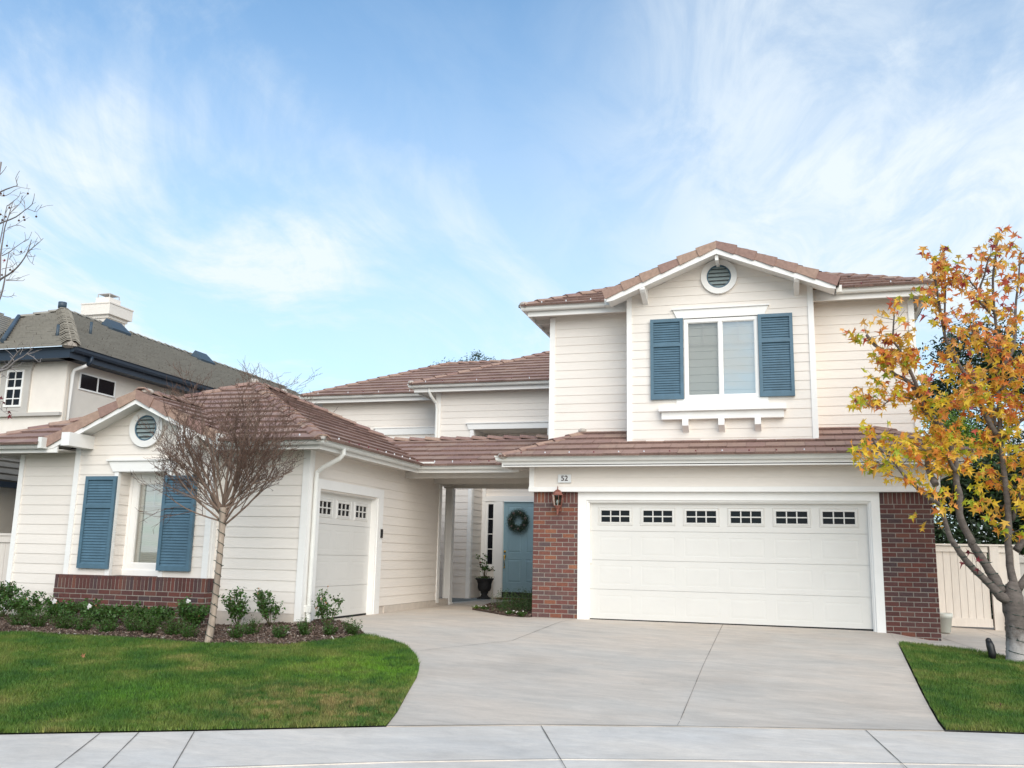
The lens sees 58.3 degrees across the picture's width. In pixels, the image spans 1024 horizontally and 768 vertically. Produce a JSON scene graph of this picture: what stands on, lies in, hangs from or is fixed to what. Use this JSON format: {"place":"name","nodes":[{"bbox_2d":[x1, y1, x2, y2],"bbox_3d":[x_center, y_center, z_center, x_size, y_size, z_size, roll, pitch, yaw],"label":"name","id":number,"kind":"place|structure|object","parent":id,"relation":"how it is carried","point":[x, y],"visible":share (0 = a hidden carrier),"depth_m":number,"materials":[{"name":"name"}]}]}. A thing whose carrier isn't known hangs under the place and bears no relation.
{"place":"outdoors","nodes":[
{"label":"outdoors","id":0,"kind":"place"},
{"bbox_2d":[0,162,50,418],"bbox_3d":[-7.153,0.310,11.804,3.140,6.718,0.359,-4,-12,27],"label":"bare tree","id":1,"kind":"object","parent":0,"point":[3,368],"visible":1,"depth_m":11.75,"materials":[{"name":"brown plant"}]},
{"bbox_2d":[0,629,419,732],"bbox_3d":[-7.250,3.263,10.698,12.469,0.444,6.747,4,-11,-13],"label":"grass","id":2,"kind":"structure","parent":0,"point":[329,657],"depth_m":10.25,"materials":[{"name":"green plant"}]},
{"bbox_2d":[0,725,1023,767],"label":"sidewalk","id":3,"kind":"structure","parent":0,"point":[265,748],"depth_m":7.91,"materials":[{"name":"concrete"}]},
{"bbox_2d":[0,575,1023,734],"bbox_3d":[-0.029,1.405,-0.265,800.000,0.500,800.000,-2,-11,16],"label":"ground","id":4,"kind":"structure","parent":0,"point":[474,599],"depth_m":8.87,"materials":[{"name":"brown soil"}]},
{"bbox_2d":[0,533,10,611],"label":"fence","id":5,"kind":"object","parent":4,"relation":"on","point":[5,539],"visible":0.24,"depth_m":16.91,"materials":[{"name":"beige paint"}]},
{"bbox_2d":[0,293,299,532],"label":"neighbour house","id":6,"kind":"structure","parent":4,"relation":"on","point":[100,355],"depth_m":22.55,"materials":[{"name":"beige paint"}]},
{"bbox_2d":[0,362,61,416],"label":"window","id":7,"kind":"structure","parent":6,"relation":"in","point":[14,390],"depth_m":21.77,"materials":[{"name":"white paint"}]},
{"bbox_2d":[78,372,115,397],"bbox_3d":[-10.148,0.030,22.463,0.035,0.415,1.240,-2,-11,16],"label":"window","id":8,"kind":"structure","parent":6,"relation":"in","point":[87,382],"depth_m":22.43,"materials":[{"name":"white paint"}]},
{"bbox_2d":[0,614,363,645],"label":"mulch","id":9,"kind":"object","parent":4,"relation":"on","point":[266,636],"visible":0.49,"depth_m":13.49,"materials":[{"name":"brown wood"}]},
{"bbox_2d":[0,580,30,616],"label":"rose bush","id":10,"kind":"object","parent":9,"relation":"on","point":[8,592],"visible":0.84,"depth_m":15.67,"materials":[{"name":"green plant"}]},
{"bbox_2d":[4,606,34,625],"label":"boxwood","id":11,"kind":"object","parent":9,"relation":"on","point":[16,619],"visible":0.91,"depth_m":14.09,"materials":[{"name":"green plant"}]},
{"bbox_2d":[6,591,53,618],"bbox_3d":[-7.932,3.661,15.178,0.643,0.526,0.762,3,-11,-7],"label":"rose bush","id":12,"kind":"object","parent":9,"relation":"on","point":[22,602],"visible":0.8,"depth_m":15.07,"materials":[{"name":"green plant"}]},
{"bbox_2d":[25,607,52,626],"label":"boxwood","id":13,"kind":"object","parent":9,"relation":"on","point":[32,619],"visible":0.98,"depth_m":13.84,"materials":[{"name":"green plant"}]},
{"bbox_2d":[38,598,88,620],"bbox_3d":[-7.310,3.696,14.961,0.676,0.403,0.747,-2,-11,16],"label":"rose bush","id":14,"kind":"object","parent":9,"relation":"on","point":[54,605],"visible":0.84,"depth_m":14.90,"materials":[{"name":"green plant"}]},
{"bbox_2d":[46,609,80,628],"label":"boxwood","id":15,"kind":"object","parent":9,"relation":"on","point":[63,622],"visible":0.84,"depth_m":13.60,"materials":[{"name":"green plant"}]},
{"bbox_2d":[67,610,97,630],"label":"boxwood","id":16,"kind":"object","parent":9,"relation":"on","point":[86,623],"visible":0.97,"depth_m":13.51,"materials":[{"name":"green plant"}]},
{"bbox_2d":[77,597,128,624],"bbox_3d":[-6.504,3.659,14.745,0.875,0.431,0.846,7,-12,-28],"label":"rose bush","id":17,"kind":"object","parent":9,"relation":"on","point":[109,612],"visible":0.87,"depth_m":14.56,"materials":[{"name":"green plant"}]},
{"bbox_2d":[92,615,120,631],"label":"boxwood","id":18,"kind":"object","parent":9,"relation":"on","point":[109,627],"visible":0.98,"depth_m":13.34,"materials":[{"name":"green plant"}]},
{"bbox_2d":[118,606,149,632],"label":"boxwood","id":19,"kind":"object","parent":9,"relation":"on","point":[131,627],"visible":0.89,"depth_m":13.50,"materials":[{"name":"green plant"}]},
{"bbox_2d":[122,601,175,626],"bbox_3d":[-5.688,3.595,14.333,0.804,0.438,0.700,-2,-11,16],"label":"rose bush","id":20,"kind":"object","parent":9,"relation":"on","point":[160,610],"visible":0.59,"depth_m":14.22,"materials":[{"name":"green plant"}]},
{"bbox_2d":[137,612,161,633],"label":"boxwood","id":21,"kind":"object","parent":9,"relation":"on","point":[151,628],"visible":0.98,"depth_m":13.29,"materials":[{"name":"green plant"}]},
{"bbox_2d":[158,612,190,635],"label":"boxwood","id":22,"kind":"object","parent":9,"relation":"on","point":[172,627],"visible":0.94,"depth_m":13.25,"materials":[{"name":"green plant"}]},
{"bbox_2d":[179,623,199,637],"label":"boxwood","id":23,"kind":"object","parent":9,"relation":"on","point":[188,631],"visible":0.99,"depth_m":13.05,"materials":[{"name":"green plant"}]},
{"bbox_2d":[175,595,210,625],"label":"rose bush","id":24,"kind":"object","parent":9,"relation":"on","point":[196,615],"visible":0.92,"depth_m":14.09,"materials":[{"name":"green plant"}]},
{"bbox_2d":[219,586,250,625],"bbox_3d":[-4.405,3.524,14.522,0.493,0.651,0.630,7,-12,-27],"label":"rose bush","id":25,"kind":"object","parent":9,"relation":"on","point":[232,607],"visible":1,"depth_m":14.41,"materials":[{"name":"green plant"}]},
{"bbox_2d":[130,358,340,641],"bbox_3d":[-4.037,1.657,13.267,2.902,4.261,2.300,-2,-11,16],"label":"bare tree","id":26,"kind":"object","parent":9,"relation":"on","point":[239,462],"visible":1,"depth_m":13.16,"materials":[{"name":"brown plant"}]},
{"bbox_2d":[205,509,226,638],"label":"string lights","id":27,"kind":"object","parent":26,"relation":"attached to","point":[215,572],"visible":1,"depth_m":12.99,"materials":[{"name":"green plastic"}]},
{"bbox_2d":[226,622,246,638],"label":"boxwood","id":28,"kind":"object","parent":9,"relation":"on","point":[236,633],"visible":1,"depth_m":13.13,"materials":[{"name":"green plant"}]},
{"bbox_2d":[239,615,264,634],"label":"boxwood","id":29,"kind":"object","parent":9,"relation":"on","point":[252,625],"visible":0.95,"depth_m":13.49,"materials":[{"name":"green plant"}]},
{"bbox_2d":[252,588,285,625],"bbox_3d":[-3.861,3.497,14.364,0.467,0.606,0.535,-2,-11,16],"label":"rose bush","id":30,"kind":"object","parent":9,"relation":"on","point":[265,609],"visible":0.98,"depth_m":14.30,"materials":[{"name":"green plant"}]},
{"bbox_2d":[271,623,290,637],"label":"boxwood","id":31,"kind":"object","parent":9,"relation":"on","point":[277,633],"visible":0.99,"depth_m":13.30,"materials":[{"name":"green plant"}]},
{"bbox_2d":[296,616,314,635],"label":"boxwood","id":32,"kind":"object","parent":9,"relation":"on","point":[302,630],"visible":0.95,"depth_m":13.59,"materials":[{"name":"green plant"}]},
{"bbox_2d":[312,586,344,625],"bbox_3d":[-2.931,3.532,14.574,0.486,0.649,0.376,10,-14,-40],"label":"rose bush","id":33,"kind":"object","parent":9,"relation":"on","point":[323,608],"visible":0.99,"depth_m":14.52,"materials":[{"name":"green plant"}]},
{"bbox_2d":[322,621,339,634],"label":"boxwood","id":34,"kind":"object","parent":9,"relation":"on","point":[329,630],"visible":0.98,"depth_m":13.66,"materials":[{"name":"green plant"}]},
{"bbox_2d":[341,615,362,634],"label":"boxwood","id":35,"kind":"object","parent":9,"relation":"on","point":[352,630],"visible":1,"depth_m":13.75,"materials":[{"name":"green plant"}]},
{"bbox_2d":[455,349,495,361],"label":"eucalyptus tree","id":36,"kind":"object","parent":4,"relation":"on","point":[478,356],"visible":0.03,"depth_m":40.73,"materials":[{"name":"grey plant"}]},
{"bbox_2d":[0,241,975,640],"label":"suburban house","id":37,"kind":"structure","parent":4,"relation":"on","point":[698,373],"depth_m":16.79,"materials":[{"name":"paint"}]},
{"bbox_2d":[106,458,179,575],"bbox_3d":[-6.333,2.315,15.905,1.490,1.985,0.525,-2,-11,16],"label":"window","id":38,"kind":"structure","parent":37,"relation":"in","point":[141,545],"depth_m":16.09,"materials":[{"name":"white paint"}]},
{"bbox_2d":[313,492,371,619],"bbox_3d":[-3.056,3.074,16.344,0.052,2.170,2.315,-2,-11,16],"label":"garage door","id":39,"kind":"structure","parent":37,"relation":"in","point":[342,563],"depth_m":16.44,"materials":[{"name":"paint"}]},
{"bbox_2d":[299,433,488,462],"bbox_3d":[-2.221,1.249,16.697,1.756,0.090,4.799,-8,-14,40],"label":"roof light string","id":40,"kind":"object","parent":37,"relation":"attached to","point":[394,453],"visible":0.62,"depth_m":17.02,"materials":[{"name":"green plastic"}]},
{"bbox_2d":[505,508,529,533],"bbox_3d":[0.164,3.653,24.499,0.684,0.733,0.245,-2,-11,16],"label":"wreath","id":41,"kind":"object","parent":37,"relation":"attached to","point":[524,517],"visible":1,"depth_m":24.47,"materials":[{"name":"green plant"}]},
{"bbox_2d":[501,502,533,597],"bbox_3d":[0.304,4.400,24.425,1.140,2.520,0.131,-2,-11,16],"label":"front door","id":42,"kind":"structure","parent":37,"relation":"in","point":[517,548],"depth_m":24.46,"materials":[{"name":"blue paint"}]},
{"bbox_2d":[671,303,768,404],"bbox_3d":[3.912,-0.520,17.165,1.800,1.890,0.185,-2,-11,16],"label":"window","id":43,"kind":"structure","parent":37,"relation":"in","point":[721,360],"depth_m":17.19,"materials":[{"name":"white paint"}]},
{"bbox_2d":[590,503,872,630],"bbox_3d":[3.813,3.225,16.469,4.895,2.180,0.060,-2,-11,16],"label":"garage door","id":44,"kind":"structure","parent":37,"relation":"in","point":[772,565],"depth_m":16.42,"materials":[{"name":"metal"}]},
{"bbox_2d":[472,601,531,617],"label":"mulch","id":45,"kind":"object","parent":4,"relation":"on","point":[493,604],"visible":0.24,"depth_m":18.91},
{"bbox_2d":[504,610,515,614],"bbox_3d":[-0.037,4.336,17.403,0.209,0.108,0.218,-9,-15,43],"label":"pansy","id":46,"kind":"object","parent":45,"relation":"on","point":[510,612],"visible":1,"depth_m":17.37,"materials":[{"name":"green plant"}]},
{"bbox_2d":[491,588,531,611],"bbox_3d":[0.287,4.396,18.767,0.967,0.461,2.100,-2,-11,16],"label":"rosemary","id":47,"kind":"object","parent":45,"relation":"on","point":[525,603],"visible":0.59,"depth_m":18.26,"materials":[{"name":"green plant"}]},
{"bbox_2d":[516,611,526,616],"bbox_3d":[0.172,4.284,17.116,0.220,0.114,0.204,-2,-11,16],"label":"pansy","id":48,"kind":"object","parent":45,"relation":"on","point":[519,613],"visible":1,"depth_m":17.10,"materials":[{"name":"green plant"}]},
{"bbox_2d":[247,760,1023,767],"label":"curb apron","id":49,"kind":"object","parent":4,"relation":"on","point":[592,764],"visible":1,"depth_m":7.36,"materials":[{"name":"concrete"}]},
{"bbox_2d":[921,409,999,532],"bbox_3d":[11.333,3.256,22.713,2.352,5.490,2.501,11,-15,-43],"label":"evergreen shrub","id":50,"kind":"object","parent":4,"relation":"on","point":[954,418],"visible":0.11,"depth_m":23.00,"materials":[{"name":"green plant"}]},
{"bbox_2d":[917,309,1023,462],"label":"evergreen tree","id":51,"kind":"object","parent":4,"relation":"on","point":[975,361],"visible":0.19,"depth_m":27.55,"materials":[{"name":"green plant"}]},
{"bbox_2d":[932,434,1023,618],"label":"hedge","id":52,"kind":"object","parent":4,"relation":"on","point":[987,528],"visible":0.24,"depth_m":20.81,"materials":[{"name":"green plant"}]},
{"bbox_2d":[935,544,1020,630],"bbox_3d":[8.486,3.776,16.945,1.740,1.615,0.140,-2,-11,16],"label":"fence","id":53,"kind":"object","parent":4,"relation":"on","point":[997,558],"visible":0.29,"depth_m":16.82,"materials":[{"name":"beige paint"}]},
{"bbox_2d":[935,546,992,627],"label":"side gate","id":54,"kind":"structure","parent":53,"relation":"attached to","point":[964,594],"depth_m":16.97,"materials":[{"name":"beige paint"}]},
{"bbox_2d":[1007,555,1023,595],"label":"fence","id":55,"kind":"object","parent":4,"relation":"on","point":[1021,559],"visible":0.03,"depth_m":18.07,"materials":[{"name":"grey paint"}]},
{"bbox_2d":[0,0,1023,546],"label":"sky","id":56,"kind":"structure","parent":0,"point":[353,191],"materials":[{"name":"blue"}]},
{"bbox_2d":[336,599,1012,732],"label":"driveway","id":57,"kind":"structure","parent":0,"point":[478,668],"depth_m":11.61,"materials":[{"name":"concrete"}]},
{"bbox_2d":[475,553,494,598],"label":"potted plant","id":58,"kind":"object","parent":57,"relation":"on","point":[484,582],"visible":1,"depth_m":23.91,"materials":[{"name":"green plant"}]},
{"bbox_2d":[891,626,1005,655],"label":"side path","id":59,"kind":"structure","parent":0,"point":[966,637],"depth_m":15.37,"materials":[{"name":"concrete"}]},
{"bbox_2d":[940,613,952,632],"bbox_3d":[7.601,4.198,16.138,0.300,0.330,0.295,-2,-11,16],"label":"flower pot","id":60,"kind":"object","parent":59,"relation":"on","point":[946,621],"visible":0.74,"depth_m":16.03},
{"bbox_2d":[898,640,1023,732],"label":"lawn","id":61,"kind":"structure","parent":0,"point":[967,701],"depth_m":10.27,"materials":[{"name":"plant"}]},
{"bbox_2d":[840,225,1023,661],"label":"sweetgum tree","id":62,"kind":"object","parent":61,"relation":"on","point":[947,445],"visible":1,"depth_m":13.84,"materials":[{"name":"yellow plant"}]},
{"bbox_2d":[922,450,1023,654],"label":"string lights","id":63,"kind":"object","parent":62,"relation":"attached to","point":[989,583],"visible":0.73,"depth_m":13.50,"materials":[{"name":"green plastic"}]},
{"bbox_2d":[985,638,995,658],"bbox_3d":[7.071,3.942,13.540,0.131,0.379,0.122,-2,-11,16],"label":"ground spotlight","id":64,"kind":"object","parent":61,"relation":"on","point":[990,647],"visible":0.89,"depth_m":13.51,"materials":[{"name":"black plastic"}]}
]}

